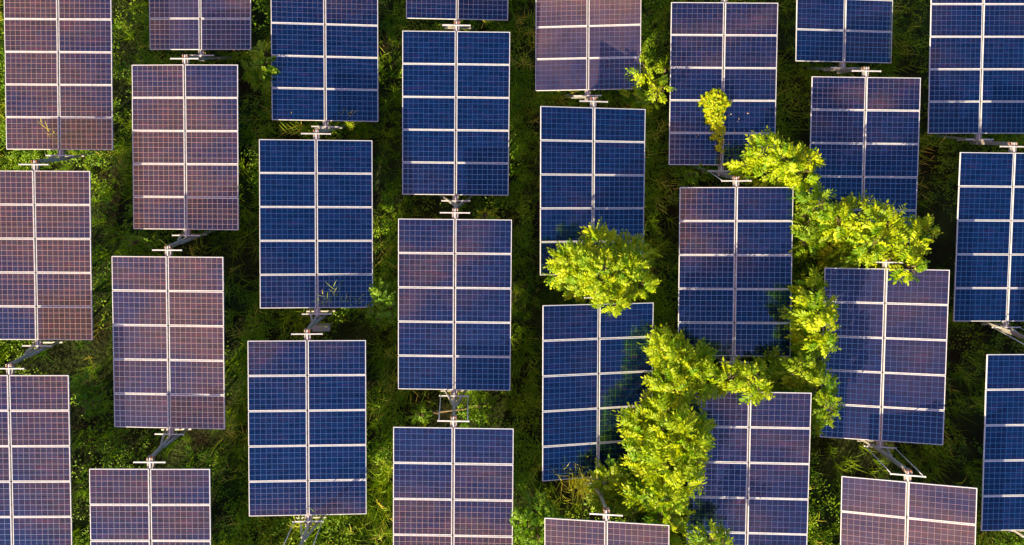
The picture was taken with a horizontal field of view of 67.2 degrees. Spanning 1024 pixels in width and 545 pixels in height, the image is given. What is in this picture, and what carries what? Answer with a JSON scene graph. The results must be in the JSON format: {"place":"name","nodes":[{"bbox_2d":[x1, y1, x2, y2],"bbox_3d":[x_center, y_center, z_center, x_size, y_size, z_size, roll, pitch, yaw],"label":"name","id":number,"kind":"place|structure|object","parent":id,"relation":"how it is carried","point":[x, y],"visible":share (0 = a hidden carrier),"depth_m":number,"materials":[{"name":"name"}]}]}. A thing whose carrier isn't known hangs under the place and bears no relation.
{"place":"outdoors","nodes":[
{"label":"outdoors","id":0,"kind":"place"},
{"bbox_2d":[0,0,1023,544],"bbox_3d":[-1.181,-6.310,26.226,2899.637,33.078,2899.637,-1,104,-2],"label":"ground","id":1,"kind":"structure","parent":0,"point":[62,360],"depth_m":24.77,"materials":[{"name":"green plant"}]},
{"bbox_2d":[5,340,64,366],"bbox_3d":[-14.200,2.234,23.187,1.287,3.303,0.219,-1,104,-2],"label":"tracker mount","id":2,"kind":"object","parent":1,"relation":"on","point":[28,353],"visible":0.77,"depth_m":22.74,"materials":[{"name":"metal"}]},
{"bbox_2d":[0,364,72,544],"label":"solar tracker table","id":3,"kind":"object","parent":2,"relation":"on","point":[35,479],"visible":1,"depth_m":21.73,"materials":[{"name":"glass"}]},
{"bbox_2d":[39,122,82,153],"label":"grass stalks","id":4,"kind":"object","parent":1,"relation":"on","point":[52,135],"depth_m":23.67,"materials":[{"name":"green plant"}]},
{"bbox_2d":[31,150,100,162],"bbox_3d":[-14.189,-3.663,24.417,1.287,3.280,0.218,-1,104,-2],"label":"tracker mount","id":5,"kind":"object","parent":1,"relation":"on","point":[52,159],"visible":0.79,"depth_m":24.07,"materials":[{"name":"metal"}]},
{"bbox_2d":[0,161,92,347],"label":"solar tracker table","id":6,"kind":"object","parent":5,"relation":"on","point":[45,272],"visible":1,"depth_m":22.95,"materials":[{"name":"glass"}]},
{"bbox_2d":[4,0,112,157],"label":"solar tracker table","id":7,"kind":"object","parent":5,"relation":"on","point":[58,69],"visible":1,"depth_m":23.98,"materials":[{"name":"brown glass"}]},
{"bbox_2d":[69,366,110,418],"bbox_3d":[-12.749,3.590,23.486,1.287,1.603,1.556,-1,104,-2],"label":"shrub","id":8,"kind":"object","parent":1,"relation":"on","point":[85,397],"visible":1,"depth_m":23.06,"materials":[{"name":"green plant"}]},
{"bbox_2d":[119,229,164,251],"bbox_3d":[-11.665,-1.066,24.575,1.450,1.513,0.748,-1,104,-2],"label":"shrub","id":9,"kind":"object","parent":1,"relation":"on","point":[142,241],"visible":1,"depth_m":24.11,"materials":[{"name":"green plant"}]},
{"bbox_2d":[147,428,191,460],"bbox_3d":[-10.055,4.784,22.751,1.287,3.095,0.205,-1,104,-2],"label":"tracker mount","id":10,"kind":"object","parent":1,"relation":"on","point":[167,442],"visible":0.75,"depth_m":22.36,"materials":[{"name":"metal"}]},
{"bbox_2d":[89,458,210,544],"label":"solar tracker table","id":11,"kind":"object","parent":10,"relation":"on","point":[151,505],"visible":1,"depth_m":21.32,"materials":[{"name":"glass"}]},
{"bbox_2d":[164,230,215,248],"bbox_3d":[-10.065,-1.145,23.898,1.287,3.229,0.415,-1,104,-2],"label":"tracker mount","id":12,"kind":"object","parent":1,"relation":"on","point":[179,241],"visible":0.81,"depth_m":23.63,"materials":[{"name":"metal"}]},
{"bbox_2d":[112,246,224,435],"bbox_3d":[-10.021,2.046,22.564,3.330,0.198,5.640,1,92,3],"label":"solar tracker table","id":13,"kind":"object","parent":12,"relation":"on","point":[168,346],"visible":1,"depth_m":22.48,"materials":[{"name":"glass"}]},
{"bbox_2d":[182,54,231,60],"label":"tracker mount","id":14,"kind":"object","parent":1,"relation":"on","point":[201,58],"visible":0.83,"depth_m":24.96,"materials":[{"name":"metal"}]},
{"bbox_2d":[132,55,238,237],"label":"solar tracker table","id":15,"kind":"object","parent":14,"relation":"on","point":[185,138],"visible":0.99,"depth_m":23.67,"materials":[{"name":"glass"}]},
{"bbox_2d":[149,0,250,56],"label":"solar tracker table","id":16,"kind":"object","parent":14,"relation":"on","point":[200,26],"visible":0.91,"depth_m":25.02,"materials":[{"name":"glass"}]},
{"bbox_2d":[241,39,280,95],"bbox_3d":[-8.052,-6.701,25.208,1.431,2.808,1.768,-1,104,-2],"label":"shrub","id":17,"kind":"object","parent":1,"relation":"on","point":[259,74],"visible":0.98,"depth_m":24.28,"materials":[{"name":"green plant"}]},
{"bbox_2d":[279,113,310,136],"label":"grass stalks","id":18,"kind":"object","parent":1,"relation":"on","point":[296,129],"depth_m":24.82,"materials":[{"name":"green plant"}]},
{"bbox_2d":[283,515,326,544],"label":"tracker mount","id":19,"kind":"object","parent":1,"relation":"on","point":[304,536],"visible":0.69,"depth_m":21.93,"materials":[{"name":"metal"}]},
{"bbox_2d":[248,330,366,523],"bbox_3d":[-5.857,4.452,22.138,3.330,0.200,5.640,0,92,-4],"label":"solar tracker table","id":20,"kind":"object","parent":19,"relation":"on","point":[307,424],"visible":1,"depth_m":22.05,"materials":[{"name":"glass"}]},
{"bbox_2d":[304,308,335,332],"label":"tracker mount","id":21,"kind":"object","parent":1,"relation":"on","point":[315,320],"visible":0.75,"depth_m":23.04,"materials":[{"name":"metal"}]},
{"bbox_2d":[312,321,332,331],"bbox_3d":[-5.933,1.627,24.324,0.540,0.973,0.180,-1,104,-2],"label":"control cabinet","id":22,"kind":"object","parent":1,"relation":"on","point":[317,327],"visible":0.79,"depth_m":23.86,"materials":[{"name":"metal"}]},
{"bbox_2d":[311,284,337,303],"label":"grass stalks","id":23,"kind":"object","parent":1,"relation":"on","point":[327,295],"depth_m":22.61,"materials":[{"name":"green plant"}]},
{"bbox_2d":[313,124,348,132],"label":"tracker mount","id":24,"kind":"object","parent":1,"relation":"on","point":[320,129],"visible":0.76,"depth_m":24.49,"materials":[{"name":"metal"}]},
{"bbox_2d":[259,130,372,316],"bbox_3d":[-5.865,-1.455,23.163,3.330,0.200,5.640,0,90,-5],"label":"solar tracker table","id":25,"kind":"object","parent":24,"relation":"on","point":[315,219],"visible":0.99,"depth_m":23.08,"materials":[{"name":"glass"}]},
{"bbox_2d":[271,0,377,128],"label":"solar tracker table","id":26,"kind":"object","parent":24,"relation":"on","point":[325,62],"visible":0.99,"depth_m":24.39,"materials":[{"name":"glass"}]},
{"bbox_2d":[338,109,356,130],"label":"grass stalks","id":27,"kind":"object","parent":1,"relation":"on","point":[351,125],"depth_m":24.90,"materials":[{"name":"green plant"}]},
{"bbox_2d":[362,278,400,329],"bbox_3d":[-3.850,0.829,23.709,1.430,2.218,1.621,-1,104,-2],"label":"shrub","id":28,"kind":"object","parent":1,"relation":"on","point":[384,315],"visible":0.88,"depth_m":22.96,"materials":[{"name":"green plant"}]},
{"bbox_2d":[406,391,499,423],"bbox_3d":[-1.798,3.987,23.535,2.881,1.286,0.922,-6,104,-1],"label":"shrub","id":29,"kind":"object","parent":1,"relation":"on","point":[490,399],"visible":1,"depth_m":23.21,"materials":[{"name":"green plant"}]},
{"bbox_2d":[439,390,469,420],"bbox_3d":[-1.697,3.653,22.855,1.287,3.360,0.415,-1,104,-2],"label":"tracker mount","id":30,"kind":"object","parent":1,"relation":"on","point":[454,404],"visible":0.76,"depth_m":22.45,"materials":[{"name":"metal"}]},
{"bbox_2d":[393,417,513,544],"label":"solar tracker table","id":31,"kind":"object","parent":30,"relation":"on","point":[452,484],"visible":1,"depth_m":21.32,"materials":[{"name":"glass"}]},
{"bbox_2d":[439,195,473,210],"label":"tracker mount","id":32,"kind":"object","parent":1,"relation":"on","point":[456,206],"visible":0.73,"depth_m":24.05,"materials":[{"name":"metal"}]},
{"bbox_2d":[398,209,511,397],"bbox_3d":[-1.686,0.950,22.717,3.330,0.196,5.640,1,93,2],"label":"solar tracker table","id":33,"kind":"object","parent":32,"relation":"on","point":[454,305],"visible":1,"depth_m":22.63,"materials":[{"name":"glass"}]},
{"bbox_2d":[444,21,473,28],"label":"tracker mount","id":34,"kind":"object","parent":1,"relation":"on","point":[452,27],"visible":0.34,"depth_m":25.45,"materials":[{"name":"metal"}]},
{"bbox_2d":[402,21,509,202],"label":"solar tracker table","id":35,"kind":"object","parent":34,"relation":"on","point":[455,104],"visible":1,"depth_m":23.97,"materials":[{"name":"glass"}]},
{"bbox_2d":[406,0,507,24],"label":"solar tracker table","id":36,"kind":"object","parent":34,"relation":"on","point":[456,10],"visible":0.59,"depth_m":25.20,"materials":[{"name":"glass"}]},
{"bbox_2d":[473,207,499,219],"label":"shrub","id":37,"kind":"object","parent":1,"relation":"on","point":[486,216],"visible":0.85,"depth_m":23.35,"materials":[{"name":"green plant"}]},
{"bbox_2d":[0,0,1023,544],"bbox_3d":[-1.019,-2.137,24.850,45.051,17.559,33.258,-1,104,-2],"label":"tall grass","id":38,"kind":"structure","parent":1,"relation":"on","point":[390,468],"depth_m":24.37,"materials":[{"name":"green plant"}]},
{"bbox_2d":[509,486,562,544],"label":"shrub","id":39,"kind":"object","parent":1,"relation":"on","point":[536,520],"visible":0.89,"depth_m":21.36,"materials":[{"name":"green plant"}]},
{"bbox_2d":[556,463,599,510],"bbox_3d":[1.927,5.921,22.433,1.587,2.776,1.587,-1,104,-2],"label":"grass clump","id":40,"kind":"object","parent":1,"relation":"on","point":[580,488],"visible":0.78,"depth_m":21.74,"materials":[{"name":"green plant"}]},
{"bbox_2d":[564,94,597,100],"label":"tracker mount","id":41,"kind":"object","parent":1,"relation":"on","point":[587,98],"visible":0.78,"depth_m":24.75,"materials":[{"name":"metal"}]},
{"bbox_2d":[535,0,640,96],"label":"solar tracker table","id":42,"kind":"object","parent":41,"relation":"on","point":[586,45],"visible":0.93,"depth_m":24.45,"materials":[{"name":"glass"}]},
{"bbox_2d":[540,97,645,274],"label":"solar tracker table","id":43,"kind":"object","parent":41,"relation":"on","point":[592,161],"visible":0.72,"depth_m":23.34,"materials":[{"name":"glass"}]},
{"bbox_2d":[587,478,609,512],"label":"tracker mount","id":44,"kind":"object","parent":1,"relation":"on","point":[605,507],"visible":0.43,"depth_m":21.31,"materials":[{"name":"metal"}]},
{"bbox_2d":[544,510,668,544],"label":"solar tracker table","id":45,"kind":"object","parent":44,"relation":"on","point":[564,531],"visible":1,"depth_m":20.70,"materials":[{"name":"glass"}]},
{"bbox_2d":[542,217,662,317],"bbox_3d":[2.596,-0.367,22.981,3.394,3.810,2.585,20,102,-7],"label":"tree","id":46,"kind":"object","parent":1,"relation":"on","point":[575,266],"visible":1,"depth_m":21.80,"materials":[{"name":"green plant"}]},
{"bbox_2d":[583,454,646,516],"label":"tree","id":47,"kind":"object","parent":1,"relation":"on","point":[609,487],"visible":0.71,"depth_m":21.67,"materials":[{"name":"green plant"}]},
{"bbox_2d":[618,51,675,112],"bbox_3d":[4.255,-6.058,24.726,1.878,3.353,1.962,-1,104,-2],"label":"shrub","id":48,"kind":"object","parent":1,"relation":"on","point":[653,86],"visible":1,"depth_m":23.77,"materials":[{"name":"green plant"}]},
{"bbox_2d":[613,473,695,544],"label":"tree","id":49,"kind":"object","parent":1,"relation":"on","point":[667,506],"visible":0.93,"depth_m":20.68,"materials":[{"name":"green plant"}]},
{"bbox_2d":[612,390,717,499],"bbox_3d":[4.231,4.690,21.909,2.813,3.742,3.023,-1,104,-2],"label":"tree","id":50,"kind":"object","parent":1,"relation":"on","point":[685,447],"visible":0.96,"depth_m":20.58,"materials":[{"name":"green plant"}]},
{"bbox_2d":[637,322,717,412],"bbox_3d":[4.672,2.476,22.465,2.351,3.576,2.356,-1,104,-2],"label":"tree","id":51,"kind":"object","parent":1,"relation":"on","point":[670,368],"visible":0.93,"depth_m":21.34,"materials":[{"name":"green plant"}]},
{"bbox_2d":[670,163,711,187],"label":"shrub","id":52,"kind":"object","parent":1,"relation":"on","point":[692,177],"visible":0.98,"depth_m":24.39,"materials":[{"name":"green plant"}]},
{"bbox_2d":[683,518,735,544],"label":"shrub","id":53,"kind":"object","parent":1,"relation":"on","point":[715,538],"visible":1,"depth_m":20.68,"materials":[{"name":"green plant"}]},
{"bbox_2d":[692,166,748,179],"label":"tracker mount","id":54,"kind":"object","parent":1,"relation":"on","point":[721,174],"visible":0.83,"depth_m":23.83,"materials":[{"name":"metal"}]},
{"bbox_2d":[678,177,792,363],"bbox_3d":[6.647,-0.018,23.022,3.330,0.197,5.640,0,93,3],"label":"solar tracker table","id":55,"kind":"object","parent":54,"relation":"on","point":[735,262],"visible":0.96,"depth_m":22.93,"materials":[{"name":"glass"}]},
{"bbox_2d":[682,352,774,408],"bbox_3d":[5.859,2.778,22.324,2.789,3.634,1.745,14,102,-6],"label":"tree","id":56,"kind":"object","parent":1,"relation":"on","point":[717,380],"visible":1,"depth_m":20.87,"materials":[{"name":"green plant"}]},
{"bbox_2d":[715,356,759,379],"bbox_3d":[6.594,2.741,23.016,1.287,3.459,0.310,-1,104,-2],"label":"tracker mount","id":57,"kind":"object","parent":1,"relation":"on","point":[720,357],"visible":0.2,"depth_m":23.30,"materials":[{"name":"metal"}]},
{"bbox_2d":[686,381,811,544],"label":"solar tracker table","id":58,"kind":"object","parent":57,"relation":"on","point":[755,489],"visible":0.67,"depth_m":21.50,"materials":[{"name":"glass"}]},
{"bbox_2d":[722,125,825,194],"bbox_3d":[7.782,-3.376,23.848,2.725,4.010,1.959,22,102,-8],"label":"tree","id":59,"kind":"object","parent":1,"relation":"on","point":[758,161],"visible":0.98,"depth_m":22.54,"materials":[{"name":"green plant"}]},
{"bbox_2d":[746,345,844,437],"bbox_3d":[8.288,3.353,22.673,2.450,3.286,2.699,-16,104,1],"label":"tree","id":60,"kind":"object","parent":1,"relation":"on","point":[792,380],"visible":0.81,"depth_m":21.66,"materials":[{"name":"green plant"}]},
{"bbox_2d":[777,264,841,358],"bbox_3d":[8.666,1.202,22.742,1.954,3.787,2.920,-1,104,-2],"label":"tree","id":61,"kind":"object","parent":1,"relation":"on","point":[808,325],"visible":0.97,"depth_m":21.60,"materials":[{"name":"green plant"}]},
{"bbox_2d":[789,173,836,262],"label":"tree","id":62,"kind":"object","parent":1,"relation":"on","point":[801,231],"visible":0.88,"depth_m":22.66,"materials":[{"name":"green plant"}]},
{"bbox_2d":[807,67,869,73],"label":"tracker mount","id":63,"kind":"object","parent":1,"relation":"on","point":[838,70],"visible":0.95,"depth_m":24.99,"materials":[{"name":"metal"}]},
{"bbox_2d":[795,0,892,67],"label":"solar tracker table","id":64,"kind":"object","parent":63,"relation":"on","point":[841,32],"visible":0.91,"depth_m":24.92,"materials":[{"name":"glass"}]},
{"bbox_2d":[808,67,920,248],"bbox_3d":[10.764,-3.440,23.649,3.330,0.199,5.640,1,92,0],"label":"solar tracker table","id":65,"kind":"object","parent":63,"relation":"on","point":[864,131],"visible":0.62,"depth_m":23.54,"materials":[{"name":"glass"}]},
{"bbox_2d":[806,189,942,285],"bbox_3d":[10.678,-1.146,23.224,3.903,3.436,2.698,-1,104,-2],"label":"tree","id":66,"kind":"object","parent":1,"relation":"on","point":[852,238],"visible":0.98,"depth_m":22.15,"materials":[{"name":"green plant"}]},
{"bbox_2d":[857,440,923,475],"bbox_3d":[10.765,5.151,22.539,1.287,3.406,0.284,-1,104,-2],"label":"tracker mount","id":67,"kind":"object","parent":1,"relation":"on","point":[888,455],"visible":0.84,"depth_m":21.98,"materials":[{"name":"metal"}]},
{"bbox_2d":[840,471,976,544],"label":"solar tracker table","id":68,"kind":"object","parent":67,"relation":"on","point":[906,511],"visible":1,"depth_m":21.06,"materials":[{"name":"glass"}]},
{"bbox_2d":[937,135,1017,144],"bbox_3d":[14.839,-4.171,24.487,1.287,3.340,0.247,-1,104,-2],"label":"tracker mount","id":69,"kind":"object","parent":1,"relation":"on","point":[984,142],"visible":0.87,"depth_m":24.29,"materials":[{"name":"metal"}]},
{"bbox_2d":[927,0,1023,141],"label":"solar tracker table","id":70,"kind":"object","parent":69,"relation":"on","point":[976,69],"visible":0.99,"depth_m":24.30,"materials":[{"name":"glass"}]},
{"bbox_2d":[953,143,1023,327],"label":"solar tracker table","id":71,"kind":"object","parent":69,"relation":"on","point":[989,273],"visible":1,"depth_m":23.01,"materials":[{"name":"glass"}]},
{"bbox_2d":[979,321,1023,344],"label":"tracker mount","id":72,"kind":"object","parent":1,"relation":"on","point":[1012,331],"visible":0.71,"depth_m":23.09,"materials":[{"name":"metal"}]},
{"bbox_2d":[981,354,1023,536],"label":"solar tracker table","id":73,"kind":"object","parent":72,"relation":"on","point":[1002,506],"visible":1,"depth_m":21.77,"materials":[{"name":"glass"}]},
{"bbox_2d":[1008,530,1023,537],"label":"tracker mount","id":74,"kind":"object","parent":1,"relation":"on","point":[1018,532],"visible":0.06,"depth_m":22.36,"materials":[{"name":"metal"}]},
{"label":"tracker mount","id":75,"kind":"object","parent":1,"relation":"on","visible":0},
{"bbox_2d":[669,0,777,171],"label":"solar tracker table","id":76,"kind":"object","parent":75,"relation":"on","point":[729,50],"visible":0.9,"depth_m":24.08,"materials":[{"name":"glass"}]},
{"bbox_2d":[698,88,731,165],"bbox_3d":[6.308,-4.607,24.321,1.065,0.917,2.408,-1,104,-2],"label":"climbing vine","id":77,"kind":"object","parent":76,"relation":"attached to","point":[716,106],"visible":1,"depth_m":23.98,"materials":[{"name":"yellow plant"}]},
{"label":"tracker mount","id":78,"kind":"object","parent":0,"visible":0},
{"bbox_2d":[820,260,949,448],"bbox_3d":[10.797,2.401,22.449,3.330,0.200,5.640,1,93,13],"label":"solar tracker table","id":79,"kind":"object","parent":78,"relation":"attached to","point":[887,363],"visible":0.88,"depth_m":22.33,"materials":[{"name":"glass"}]},
{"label":"tracker mount","id":80,"kind":"object","parent":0,"visible":0},
{"bbox_2d":[542,296,653,484],"bbox_3d":[2.465,3.401,22.219,3.329,0.198,5.640,-1,94,-13],"label":"solar tracker table","id":81,"kind":"object","parent":80,"relation":"attached to","point":[596,367],"visible":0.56,"depth_m":22.07,"materials":[{"name":"glass"}]}
]}

